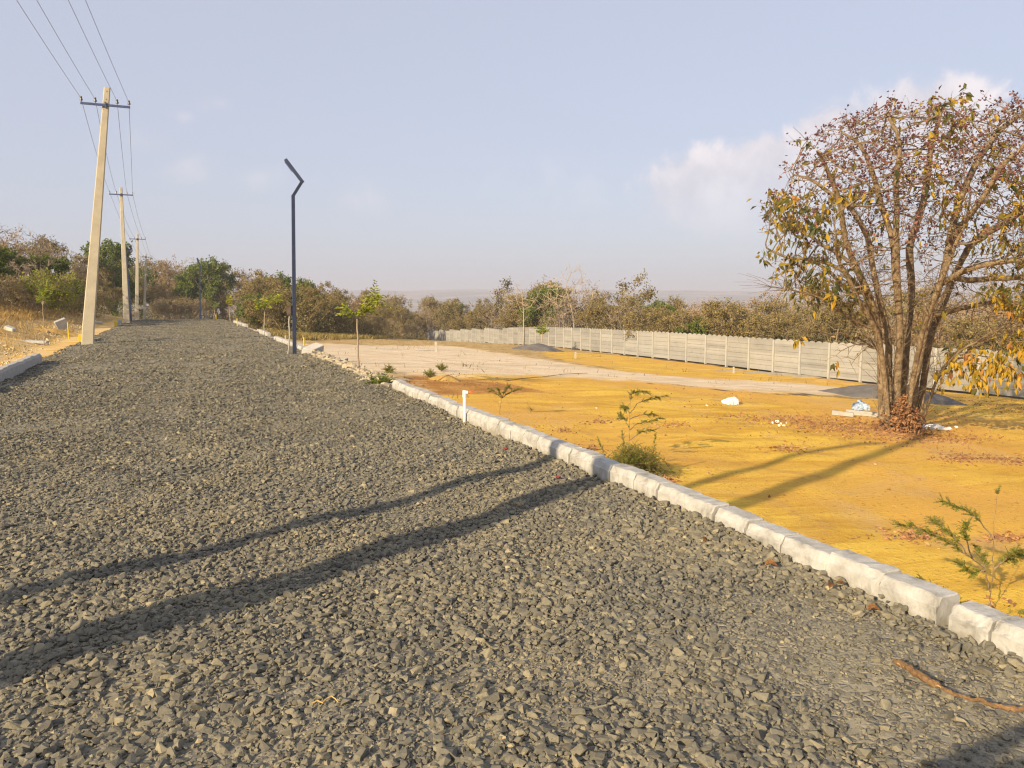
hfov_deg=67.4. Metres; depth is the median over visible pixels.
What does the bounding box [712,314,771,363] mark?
olive tree
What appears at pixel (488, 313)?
bare tree
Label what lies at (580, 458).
kerb block
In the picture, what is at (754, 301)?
dry tree
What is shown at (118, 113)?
overhead wire
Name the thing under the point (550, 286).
dry tree
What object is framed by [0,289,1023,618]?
ground
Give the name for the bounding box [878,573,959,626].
kerb block
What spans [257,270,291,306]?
leafy tree
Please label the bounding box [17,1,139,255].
overhead wire
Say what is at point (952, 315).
bare tree
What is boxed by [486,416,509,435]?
kerb block
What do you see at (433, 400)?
kerb block
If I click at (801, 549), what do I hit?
kerb block
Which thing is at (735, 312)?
olive tree
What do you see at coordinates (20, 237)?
bare tree
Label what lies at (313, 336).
dry grass
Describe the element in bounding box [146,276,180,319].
olive tree
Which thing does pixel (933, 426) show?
rag
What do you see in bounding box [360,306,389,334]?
olive tree
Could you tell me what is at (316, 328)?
undergrowth
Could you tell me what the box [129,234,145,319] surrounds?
utility pole
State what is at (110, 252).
leafy tree
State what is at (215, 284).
leafy tree
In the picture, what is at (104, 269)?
olive tree
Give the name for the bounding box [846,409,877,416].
concrete post
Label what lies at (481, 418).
kerb block
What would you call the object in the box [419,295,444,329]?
olive tree
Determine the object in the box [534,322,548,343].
sapling
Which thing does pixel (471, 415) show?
kerb block
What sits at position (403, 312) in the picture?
olive tree
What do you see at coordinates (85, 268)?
bare tree
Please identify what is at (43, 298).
sapling
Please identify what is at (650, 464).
feathery plant
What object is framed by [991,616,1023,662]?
kerb block
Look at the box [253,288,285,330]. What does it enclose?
sapling
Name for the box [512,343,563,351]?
gravel pile
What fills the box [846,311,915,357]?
bare tree
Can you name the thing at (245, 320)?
dry shrub
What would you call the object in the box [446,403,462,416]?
kerb block
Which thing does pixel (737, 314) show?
bare tree
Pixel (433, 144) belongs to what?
sky
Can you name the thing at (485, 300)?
olive tree
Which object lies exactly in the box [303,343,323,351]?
concrete slab
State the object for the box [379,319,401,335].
dry shrub
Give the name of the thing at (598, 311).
olive tree
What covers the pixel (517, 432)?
kerb block
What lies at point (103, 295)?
dry shrub
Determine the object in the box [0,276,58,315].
dry shrub
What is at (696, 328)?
leafy tree
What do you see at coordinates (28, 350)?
rubble
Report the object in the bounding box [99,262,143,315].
leafy tree
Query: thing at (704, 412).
clods
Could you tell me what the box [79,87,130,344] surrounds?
utility pole
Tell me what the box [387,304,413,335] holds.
olive tree
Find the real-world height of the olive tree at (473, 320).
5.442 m
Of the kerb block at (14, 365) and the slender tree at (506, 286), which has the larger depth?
the slender tree at (506, 286)
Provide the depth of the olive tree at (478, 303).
114.89 m
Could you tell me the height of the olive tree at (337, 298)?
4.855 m
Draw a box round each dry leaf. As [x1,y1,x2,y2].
[764,559,777,566]
[867,603,880,610]
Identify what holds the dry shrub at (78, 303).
on the ground at (806, 487)
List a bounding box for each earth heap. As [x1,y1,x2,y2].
[32,328,78,336]
[428,375,461,381]
[785,378,867,384]
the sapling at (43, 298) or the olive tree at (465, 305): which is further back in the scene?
the olive tree at (465, 305)
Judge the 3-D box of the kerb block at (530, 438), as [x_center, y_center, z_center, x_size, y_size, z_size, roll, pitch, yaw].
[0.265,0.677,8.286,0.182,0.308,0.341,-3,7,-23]
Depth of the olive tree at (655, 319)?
65.86 m
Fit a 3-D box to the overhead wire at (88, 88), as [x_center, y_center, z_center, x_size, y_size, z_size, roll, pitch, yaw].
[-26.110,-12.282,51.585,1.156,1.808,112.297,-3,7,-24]
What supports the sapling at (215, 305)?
on the ground at (806, 487)
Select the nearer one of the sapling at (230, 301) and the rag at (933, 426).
the rag at (933, 426)
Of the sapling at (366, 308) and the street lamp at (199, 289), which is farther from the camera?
the street lamp at (199, 289)
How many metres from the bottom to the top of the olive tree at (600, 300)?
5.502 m
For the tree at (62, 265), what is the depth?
54.30 m
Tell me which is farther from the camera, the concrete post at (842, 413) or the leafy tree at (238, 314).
the leafy tree at (238, 314)
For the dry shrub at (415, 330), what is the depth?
127.57 m
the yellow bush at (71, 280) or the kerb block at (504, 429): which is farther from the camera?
the yellow bush at (71, 280)
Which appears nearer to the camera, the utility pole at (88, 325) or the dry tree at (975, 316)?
the utility pole at (88, 325)
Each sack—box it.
[721,397,738,404]
[852,400,870,410]
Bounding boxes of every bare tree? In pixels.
[0,225,30,269]
[0,225,77,279]
[7,255,74,308]
[9,234,71,275]
[68,260,106,311]
[168,257,194,296]
[218,267,253,319]
[226,297,245,323]
[415,307,444,337]
[480,306,508,333]
[502,282,541,344]
[535,290,583,334]
[539,292,581,327]
[543,264,599,327]
[551,279,608,339]
[602,303,652,330]
[678,301,710,348]
[710,317,767,346]
[713,300,751,351]
[761,294,801,338]
[779,314,845,369]
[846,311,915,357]
[913,295,979,348]
[940,293,1004,337]
[954,282,996,346]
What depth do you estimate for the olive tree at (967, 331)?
36.18 m
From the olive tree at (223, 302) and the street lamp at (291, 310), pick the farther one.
the olive tree at (223, 302)
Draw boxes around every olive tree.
[0,245,24,281]
[1,235,67,271]
[61,252,114,305]
[69,258,104,286]
[77,277,122,302]
[115,272,154,316]
[121,264,152,316]
[134,255,174,319]
[140,267,187,318]
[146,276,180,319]
[198,259,245,319]
[201,287,236,318]
[232,275,285,326]
[233,268,278,303]
[240,281,305,329]
[280,284,334,332]
[281,278,308,304]
[313,303,361,330]
[317,280,339,307]
[317,289,349,332]
[330,288,357,321]
[354,288,386,334]
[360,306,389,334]
[366,299,395,320]
[385,294,416,331]
[387,303,413,334]
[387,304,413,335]
[406,311,428,337]
[412,297,440,336]
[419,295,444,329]
[430,300,464,329]
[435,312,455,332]
[445,297,469,327]
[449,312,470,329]
[463,298,496,328]
[463,306,489,329]
[476,297,499,328]
[493,310,520,327]
[497,293,526,327]
[502,288,536,326]
[514,300,545,336]
[530,281,569,325]
[564,290,613,328]
[573,301,621,351]
[579,296,628,347]
[601,294,645,337]
[621,304,684,353]
[634,307,671,330]
[647,306,701,351]
[655,295,687,346]
[697,296,760,355]
[700,301,751,326]
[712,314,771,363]
[739,309,820,367]
[741,296,798,339]
[789,292,848,338]
[789,302,852,354]
[803,301,882,373]
[820,306,870,374]
[845,300,939,364]
[876,284,955,347]
[942,313,1022,379]
[980,292,1021,341]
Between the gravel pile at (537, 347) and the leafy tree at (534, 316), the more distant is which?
the leafy tree at (534, 316)
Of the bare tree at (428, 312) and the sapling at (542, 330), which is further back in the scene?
the bare tree at (428, 312)
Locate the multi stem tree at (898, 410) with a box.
[739,83,1023,436]
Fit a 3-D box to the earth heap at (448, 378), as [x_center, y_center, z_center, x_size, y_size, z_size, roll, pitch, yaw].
[-1.782,-0.109,20.962,1.200,0.291,1.080,0,6,0]
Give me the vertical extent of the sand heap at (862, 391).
0.897 m
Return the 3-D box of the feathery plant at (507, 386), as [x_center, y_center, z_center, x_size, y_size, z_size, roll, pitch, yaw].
[-0.145,0.362,15.396,0.779,0.818,0.617,0,6,-1]
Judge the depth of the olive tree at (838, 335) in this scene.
48.97 m
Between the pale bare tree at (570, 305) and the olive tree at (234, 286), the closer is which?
the pale bare tree at (570, 305)
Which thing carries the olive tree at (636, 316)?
on the ground at (806, 487)
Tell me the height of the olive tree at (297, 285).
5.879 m
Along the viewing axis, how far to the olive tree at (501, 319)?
92.98 m
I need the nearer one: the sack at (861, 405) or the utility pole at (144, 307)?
the sack at (861, 405)
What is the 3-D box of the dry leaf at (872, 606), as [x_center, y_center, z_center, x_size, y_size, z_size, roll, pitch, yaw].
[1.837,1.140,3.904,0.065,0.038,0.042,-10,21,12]
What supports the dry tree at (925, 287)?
on the ground at (806, 487)
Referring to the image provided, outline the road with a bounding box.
[0,319,1023,767]
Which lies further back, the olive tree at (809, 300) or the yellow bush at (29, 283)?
the olive tree at (809, 300)
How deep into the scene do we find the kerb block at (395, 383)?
13.38 m
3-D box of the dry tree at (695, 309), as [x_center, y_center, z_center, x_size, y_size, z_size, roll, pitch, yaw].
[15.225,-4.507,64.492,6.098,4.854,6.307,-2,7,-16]
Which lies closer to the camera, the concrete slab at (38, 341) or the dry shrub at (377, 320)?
the concrete slab at (38, 341)
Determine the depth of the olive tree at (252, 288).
76.64 m
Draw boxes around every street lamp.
[126,247,132,320]
[197,258,200,318]
[284,158,303,353]
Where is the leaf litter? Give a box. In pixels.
[404,351,1023,616]
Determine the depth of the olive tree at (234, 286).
130.05 m
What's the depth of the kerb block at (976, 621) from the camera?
3.65 m
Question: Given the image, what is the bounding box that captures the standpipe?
[462,390,473,421]
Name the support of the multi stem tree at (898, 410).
on the ground at (806, 487)
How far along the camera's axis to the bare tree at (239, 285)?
120.07 m
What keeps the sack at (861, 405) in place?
on the concrete post at (863, 413)
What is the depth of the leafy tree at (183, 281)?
118.16 m
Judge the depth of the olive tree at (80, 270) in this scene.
81.16 m
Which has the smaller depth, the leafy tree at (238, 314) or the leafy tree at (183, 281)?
the leafy tree at (238, 314)
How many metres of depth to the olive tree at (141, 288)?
120.54 m
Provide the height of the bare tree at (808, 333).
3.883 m
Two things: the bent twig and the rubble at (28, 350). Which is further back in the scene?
the rubble at (28, 350)
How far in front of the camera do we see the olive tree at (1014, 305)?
54.14 m
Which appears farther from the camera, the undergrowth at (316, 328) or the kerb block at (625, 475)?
the undergrowth at (316, 328)
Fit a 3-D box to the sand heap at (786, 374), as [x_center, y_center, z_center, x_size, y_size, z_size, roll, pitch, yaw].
[14.657,-0.465,42.385,9.000,0.690,1.920,0,6,0]
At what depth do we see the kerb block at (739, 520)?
5.24 m
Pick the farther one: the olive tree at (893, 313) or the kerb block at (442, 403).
the olive tree at (893, 313)
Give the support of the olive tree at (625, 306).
on the ground at (806, 487)
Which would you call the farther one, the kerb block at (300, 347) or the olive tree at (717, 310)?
the olive tree at (717, 310)
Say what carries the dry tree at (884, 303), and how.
on the ground at (806, 487)
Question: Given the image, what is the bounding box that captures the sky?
[0,0,1023,292]
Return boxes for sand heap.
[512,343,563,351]
[718,370,846,379]
[819,384,966,405]
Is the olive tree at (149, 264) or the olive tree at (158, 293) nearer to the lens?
the olive tree at (158, 293)
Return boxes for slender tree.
[488,276,513,315]
[609,268,657,323]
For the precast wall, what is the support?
on the ground at (806, 487)
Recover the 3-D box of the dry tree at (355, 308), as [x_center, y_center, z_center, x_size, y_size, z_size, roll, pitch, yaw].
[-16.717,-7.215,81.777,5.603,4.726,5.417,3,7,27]
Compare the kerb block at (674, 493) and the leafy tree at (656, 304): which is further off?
the leafy tree at (656, 304)
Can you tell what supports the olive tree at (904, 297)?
on the ground at (806, 487)
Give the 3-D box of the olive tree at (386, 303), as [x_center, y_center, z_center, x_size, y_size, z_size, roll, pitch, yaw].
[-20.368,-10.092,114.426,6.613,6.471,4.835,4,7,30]
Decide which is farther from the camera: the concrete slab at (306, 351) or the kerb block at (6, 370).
the concrete slab at (306, 351)
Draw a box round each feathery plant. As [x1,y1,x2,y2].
[365,371,394,383]
[380,363,396,372]
[423,368,436,377]
[435,362,447,370]
[487,383,522,411]
[597,430,677,477]
[616,388,668,448]
[889,484,1023,614]
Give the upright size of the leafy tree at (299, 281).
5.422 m
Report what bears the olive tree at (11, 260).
on the ground at (806, 487)
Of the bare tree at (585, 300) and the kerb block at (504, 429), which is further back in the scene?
the bare tree at (585, 300)
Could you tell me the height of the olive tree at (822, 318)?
4.632 m
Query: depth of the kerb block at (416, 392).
12.22 m
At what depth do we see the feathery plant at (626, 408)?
11.85 m
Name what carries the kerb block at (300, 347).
on the ground at (806, 487)
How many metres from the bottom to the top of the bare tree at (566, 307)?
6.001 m
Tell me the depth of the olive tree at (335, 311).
71.61 m
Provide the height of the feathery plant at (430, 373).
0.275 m
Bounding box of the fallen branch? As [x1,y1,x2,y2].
[893,658,1023,712]
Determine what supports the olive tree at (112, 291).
on the ground at (806, 487)
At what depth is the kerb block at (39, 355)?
19.23 m
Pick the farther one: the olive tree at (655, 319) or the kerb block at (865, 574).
the olive tree at (655, 319)
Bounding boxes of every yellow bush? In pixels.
[13,265,73,317]
[39,270,83,319]
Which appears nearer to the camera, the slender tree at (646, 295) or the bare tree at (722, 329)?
the bare tree at (722, 329)
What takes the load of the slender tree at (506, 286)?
on the ground at (806, 487)
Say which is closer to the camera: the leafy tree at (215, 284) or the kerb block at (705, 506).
the kerb block at (705, 506)
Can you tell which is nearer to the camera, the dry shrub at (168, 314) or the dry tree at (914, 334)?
the dry tree at (914, 334)
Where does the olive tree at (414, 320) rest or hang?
on the ground at (806, 487)
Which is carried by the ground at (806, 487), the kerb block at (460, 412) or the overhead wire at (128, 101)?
the kerb block at (460, 412)
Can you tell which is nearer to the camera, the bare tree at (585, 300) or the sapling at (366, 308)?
the sapling at (366, 308)
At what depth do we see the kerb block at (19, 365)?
16.72 m
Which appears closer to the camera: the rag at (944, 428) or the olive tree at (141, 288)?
the rag at (944, 428)
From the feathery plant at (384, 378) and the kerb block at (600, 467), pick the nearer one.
the kerb block at (600, 467)
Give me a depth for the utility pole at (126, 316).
54.32 m
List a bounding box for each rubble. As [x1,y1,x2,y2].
[0,315,111,364]
[307,349,394,386]
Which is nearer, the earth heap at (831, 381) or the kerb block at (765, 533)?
the kerb block at (765, 533)
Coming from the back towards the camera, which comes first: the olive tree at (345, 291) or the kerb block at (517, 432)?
the olive tree at (345, 291)
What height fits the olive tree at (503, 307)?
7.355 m
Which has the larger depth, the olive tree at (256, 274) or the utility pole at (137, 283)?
the olive tree at (256, 274)
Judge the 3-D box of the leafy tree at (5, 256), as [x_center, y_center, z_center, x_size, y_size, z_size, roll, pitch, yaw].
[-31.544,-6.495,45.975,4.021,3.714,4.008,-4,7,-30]
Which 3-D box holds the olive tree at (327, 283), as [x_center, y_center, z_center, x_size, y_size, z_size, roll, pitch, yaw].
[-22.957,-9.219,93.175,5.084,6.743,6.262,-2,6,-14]
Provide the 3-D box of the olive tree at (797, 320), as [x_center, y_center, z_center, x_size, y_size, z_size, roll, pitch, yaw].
[16.511,-2.649,47.319,4.785,3.928,3.498,2,7,19]
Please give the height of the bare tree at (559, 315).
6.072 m
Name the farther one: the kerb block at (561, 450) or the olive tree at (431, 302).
the olive tree at (431, 302)
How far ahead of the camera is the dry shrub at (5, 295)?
42.77 m
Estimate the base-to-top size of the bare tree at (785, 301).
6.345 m
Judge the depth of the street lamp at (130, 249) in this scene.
65.45 m
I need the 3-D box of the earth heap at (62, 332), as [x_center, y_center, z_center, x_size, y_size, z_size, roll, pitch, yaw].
[-20.355,-2.317,34.639,3.120,0.551,1.920,0,6,0]
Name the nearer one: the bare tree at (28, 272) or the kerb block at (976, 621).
the kerb block at (976, 621)
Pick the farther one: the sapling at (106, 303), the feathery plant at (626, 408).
the sapling at (106, 303)
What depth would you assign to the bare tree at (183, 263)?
169.55 m
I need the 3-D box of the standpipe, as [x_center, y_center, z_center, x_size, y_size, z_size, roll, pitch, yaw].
[-0.569,0.376,9.996,0.151,0.587,0.054,1,6,5]
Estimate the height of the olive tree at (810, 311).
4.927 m
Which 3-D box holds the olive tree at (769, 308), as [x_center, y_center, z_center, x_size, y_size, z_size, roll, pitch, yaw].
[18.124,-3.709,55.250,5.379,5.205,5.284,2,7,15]
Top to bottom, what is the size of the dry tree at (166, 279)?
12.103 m
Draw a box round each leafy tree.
[0,246,23,287]
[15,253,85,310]
[80,238,143,315]
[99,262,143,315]
[118,267,159,319]
[173,269,213,318]
[175,255,238,318]
[234,292,271,327]
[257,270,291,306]
[283,277,325,327]
[439,300,463,330]
[517,281,573,326]
[517,294,557,342]
[636,300,677,324]
[674,316,724,353]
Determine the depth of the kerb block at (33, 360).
18.26 m
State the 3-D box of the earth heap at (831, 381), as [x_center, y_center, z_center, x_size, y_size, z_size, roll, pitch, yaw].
[15.281,-0.024,36.682,6.000,0.502,1.800,0,6,0]
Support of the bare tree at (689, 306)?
on the ground at (806, 487)
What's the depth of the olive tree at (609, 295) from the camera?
87.69 m
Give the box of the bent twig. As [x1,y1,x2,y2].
[312,695,339,703]
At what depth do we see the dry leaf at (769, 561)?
4.56 m
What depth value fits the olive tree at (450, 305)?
129.80 m
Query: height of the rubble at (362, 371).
0.530 m
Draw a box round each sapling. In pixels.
[32,271,54,345]
[98,298,121,317]
[209,299,220,318]
[226,293,232,321]
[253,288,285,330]
[334,280,396,364]
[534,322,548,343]
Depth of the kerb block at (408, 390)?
12.61 m
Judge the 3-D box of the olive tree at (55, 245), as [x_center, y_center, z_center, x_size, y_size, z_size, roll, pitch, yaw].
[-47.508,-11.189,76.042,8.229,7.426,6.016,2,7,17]
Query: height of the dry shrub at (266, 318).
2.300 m
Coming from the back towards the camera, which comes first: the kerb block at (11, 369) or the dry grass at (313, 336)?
the dry grass at (313, 336)
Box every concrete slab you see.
[4,325,15,331]
[21,340,48,343]
[54,317,68,329]
[302,349,312,353]
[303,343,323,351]
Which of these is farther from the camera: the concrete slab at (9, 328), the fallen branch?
the concrete slab at (9, 328)
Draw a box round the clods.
[333,339,1012,584]
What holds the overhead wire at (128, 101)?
attached to the utility pole at (88, 325)
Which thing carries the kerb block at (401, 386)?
on the ground at (806, 487)
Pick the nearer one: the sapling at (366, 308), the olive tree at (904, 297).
the sapling at (366, 308)
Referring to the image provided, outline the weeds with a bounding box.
[302,339,842,408]
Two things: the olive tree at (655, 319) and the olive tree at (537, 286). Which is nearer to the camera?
the olive tree at (655, 319)
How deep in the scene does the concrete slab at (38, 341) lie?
27.70 m
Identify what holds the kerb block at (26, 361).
on the ground at (806, 487)
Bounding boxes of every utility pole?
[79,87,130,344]
[109,187,132,322]
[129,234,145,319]
[142,254,151,319]
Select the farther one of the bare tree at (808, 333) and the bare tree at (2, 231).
the bare tree at (2, 231)
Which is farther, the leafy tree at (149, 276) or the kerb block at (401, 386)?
the leafy tree at (149, 276)
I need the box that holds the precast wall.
[427,327,1023,396]
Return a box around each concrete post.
[832,410,853,416]
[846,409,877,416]
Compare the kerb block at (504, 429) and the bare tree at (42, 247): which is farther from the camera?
the bare tree at (42, 247)
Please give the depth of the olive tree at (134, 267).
150.29 m
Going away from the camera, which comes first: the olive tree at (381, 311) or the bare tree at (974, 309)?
the bare tree at (974, 309)
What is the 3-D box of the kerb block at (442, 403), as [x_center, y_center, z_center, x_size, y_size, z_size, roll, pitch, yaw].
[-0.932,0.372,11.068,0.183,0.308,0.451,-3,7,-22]
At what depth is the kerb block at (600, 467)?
6.87 m
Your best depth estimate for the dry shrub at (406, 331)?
123.44 m
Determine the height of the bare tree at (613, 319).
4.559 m
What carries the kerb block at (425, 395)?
on the ground at (806, 487)
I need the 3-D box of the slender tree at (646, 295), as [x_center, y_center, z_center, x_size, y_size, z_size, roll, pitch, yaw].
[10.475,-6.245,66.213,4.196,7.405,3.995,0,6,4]
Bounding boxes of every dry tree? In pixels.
[147,254,188,318]
[345,295,376,333]
[525,275,577,325]
[648,315,698,349]
[674,302,713,357]
[733,290,805,337]
[839,294,894,340]
[868,300,966,347]
[893,282,968,333]
[934,284,1022,347]
[948,299,1023,358]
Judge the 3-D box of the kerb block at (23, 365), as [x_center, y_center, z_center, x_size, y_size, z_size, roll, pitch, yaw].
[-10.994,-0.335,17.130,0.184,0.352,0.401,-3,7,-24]
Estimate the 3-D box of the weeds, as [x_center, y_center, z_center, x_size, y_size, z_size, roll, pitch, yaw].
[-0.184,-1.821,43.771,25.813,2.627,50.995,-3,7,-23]
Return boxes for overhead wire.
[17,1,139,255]
[37,1,140,252]
[68,0,144,248]
[85,0,148,250]
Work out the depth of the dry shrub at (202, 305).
113.14 m
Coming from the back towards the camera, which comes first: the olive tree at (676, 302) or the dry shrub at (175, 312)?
the dry shrub at (175, 312)
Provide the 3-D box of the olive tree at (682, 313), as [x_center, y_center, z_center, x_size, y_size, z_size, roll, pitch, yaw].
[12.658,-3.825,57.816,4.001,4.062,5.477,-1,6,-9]
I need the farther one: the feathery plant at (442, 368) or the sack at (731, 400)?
the feathery plant at (442, 368)
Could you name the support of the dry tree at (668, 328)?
on the ground at (806, 487)
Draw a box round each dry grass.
[0,300,112,346]
[248,325,429,340]
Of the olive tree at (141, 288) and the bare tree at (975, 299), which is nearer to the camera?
the bare tree at (975, 299)
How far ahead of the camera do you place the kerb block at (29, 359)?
17.95 m
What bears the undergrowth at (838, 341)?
on the ground at (806, 487)
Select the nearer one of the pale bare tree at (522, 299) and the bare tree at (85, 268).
the bare tree at (85, 268)
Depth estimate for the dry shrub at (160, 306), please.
112.03 m
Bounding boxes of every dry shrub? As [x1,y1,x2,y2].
[0,273,39,311]
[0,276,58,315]
[58,284,100,315]
[80,287,117,317]
[146,297,177,319]
[155,304,185,318]
[164,295,194,318]
[174,298,205,318]
[184,297,218,318]
[240,317,257,326]
[261,314,279,328]
[360,314,391,334]
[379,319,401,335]
[398,324,413,336]
[405,323,422,336]
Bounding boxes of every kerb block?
[0,365,13,377]
[0,367,9,378]
[0,369,4,381]
[6,363,17,376]
[11,361,21,374]
[15,361,24,372]
[16,359,28,370]
[22,357,31,367]
[23,356,34,365]
[30,355,38,364]
[31,353,41,363]
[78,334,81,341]
[297,345,305,349]
[392,379,406,390]
[398,383,411,392]
[404,385,419,397]
[412,388,428,398]
[420,391,438,402]
[428,395,443,406]
[437,397,457,410]
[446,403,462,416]
[457,405,476,420]
[466,409,487,426]
[476,413,495,431]
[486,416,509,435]
[498,421,519,439]
[511,425,536,444]
[523,430,549,450]
[537,436,562,454]
[550,441,581,463]
[570,448,604,473]
[588,457,621,481]
[610,464,648,489]
[634,473,672,499]
[657,483,701,509]
[683,494,729,521]
[715,506,763,533]
[746,521,798,553]
[781,534,839,570]
[826,549,900,598]
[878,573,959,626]
[948,600,1011,645]
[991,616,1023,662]
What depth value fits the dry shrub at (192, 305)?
112.33 m
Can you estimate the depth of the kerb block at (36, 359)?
18.79 m
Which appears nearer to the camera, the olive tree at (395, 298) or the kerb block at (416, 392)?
the kerb block at (416, 392)
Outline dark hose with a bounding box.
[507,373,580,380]
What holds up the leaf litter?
on the ground at (806, 487)
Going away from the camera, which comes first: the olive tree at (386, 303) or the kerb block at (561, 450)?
the kerb block at (561, 450)
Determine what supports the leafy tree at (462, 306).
on the ground at (806, 487)
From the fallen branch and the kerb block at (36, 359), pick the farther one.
the kerb block at (36, 359)
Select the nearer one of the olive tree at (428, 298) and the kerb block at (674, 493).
the kerb block at (674, 493)
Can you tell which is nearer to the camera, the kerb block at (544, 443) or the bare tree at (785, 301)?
the kerb block at (544, 443)
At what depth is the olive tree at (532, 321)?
86.31 m
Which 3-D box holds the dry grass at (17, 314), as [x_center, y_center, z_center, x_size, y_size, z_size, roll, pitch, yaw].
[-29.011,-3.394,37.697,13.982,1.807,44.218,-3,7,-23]
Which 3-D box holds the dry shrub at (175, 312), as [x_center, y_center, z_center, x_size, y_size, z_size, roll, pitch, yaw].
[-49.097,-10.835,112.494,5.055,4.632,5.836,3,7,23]
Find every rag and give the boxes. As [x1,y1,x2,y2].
[922,424,943,428]
[938,427,951,429]
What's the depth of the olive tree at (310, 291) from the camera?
60.92 m
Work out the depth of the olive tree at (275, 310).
61.23 m
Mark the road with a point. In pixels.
(944, 759)
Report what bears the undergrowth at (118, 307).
on the ground at (806, 487)
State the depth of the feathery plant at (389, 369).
21.62 m
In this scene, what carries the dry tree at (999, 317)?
on the ground at (806, 487)
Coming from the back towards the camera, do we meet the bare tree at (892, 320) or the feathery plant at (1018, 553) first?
the bare tree at (892, 320)
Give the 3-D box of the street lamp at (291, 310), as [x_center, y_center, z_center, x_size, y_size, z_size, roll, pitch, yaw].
[-6.309,-3.525,22.368,0.649,5.939,0.237,-1,6,-10]
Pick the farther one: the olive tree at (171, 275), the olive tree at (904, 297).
the olive tree at (171, 275)
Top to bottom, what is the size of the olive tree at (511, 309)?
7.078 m
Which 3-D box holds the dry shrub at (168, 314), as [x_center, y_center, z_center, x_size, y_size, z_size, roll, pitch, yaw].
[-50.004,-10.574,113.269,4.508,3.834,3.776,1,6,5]
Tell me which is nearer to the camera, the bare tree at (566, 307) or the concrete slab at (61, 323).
the concrete slab at (61, 323)
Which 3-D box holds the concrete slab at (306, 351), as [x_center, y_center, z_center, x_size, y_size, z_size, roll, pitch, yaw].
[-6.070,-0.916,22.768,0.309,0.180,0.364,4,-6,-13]
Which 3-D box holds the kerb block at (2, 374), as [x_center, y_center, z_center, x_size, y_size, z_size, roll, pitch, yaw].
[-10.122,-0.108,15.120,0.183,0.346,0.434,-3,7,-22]
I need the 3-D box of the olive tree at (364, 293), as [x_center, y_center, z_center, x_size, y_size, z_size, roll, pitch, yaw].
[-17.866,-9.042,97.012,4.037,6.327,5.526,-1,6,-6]
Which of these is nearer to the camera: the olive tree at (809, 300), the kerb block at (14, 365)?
the kerb block at (14, 365)
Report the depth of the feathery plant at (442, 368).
23.53 m
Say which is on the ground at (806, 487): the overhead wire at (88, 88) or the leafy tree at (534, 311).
the leafy tree at (534, 311)
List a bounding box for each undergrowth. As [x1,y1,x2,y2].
[0,269,224,319]
[215,301,422,337]
[420,322,1021,389]

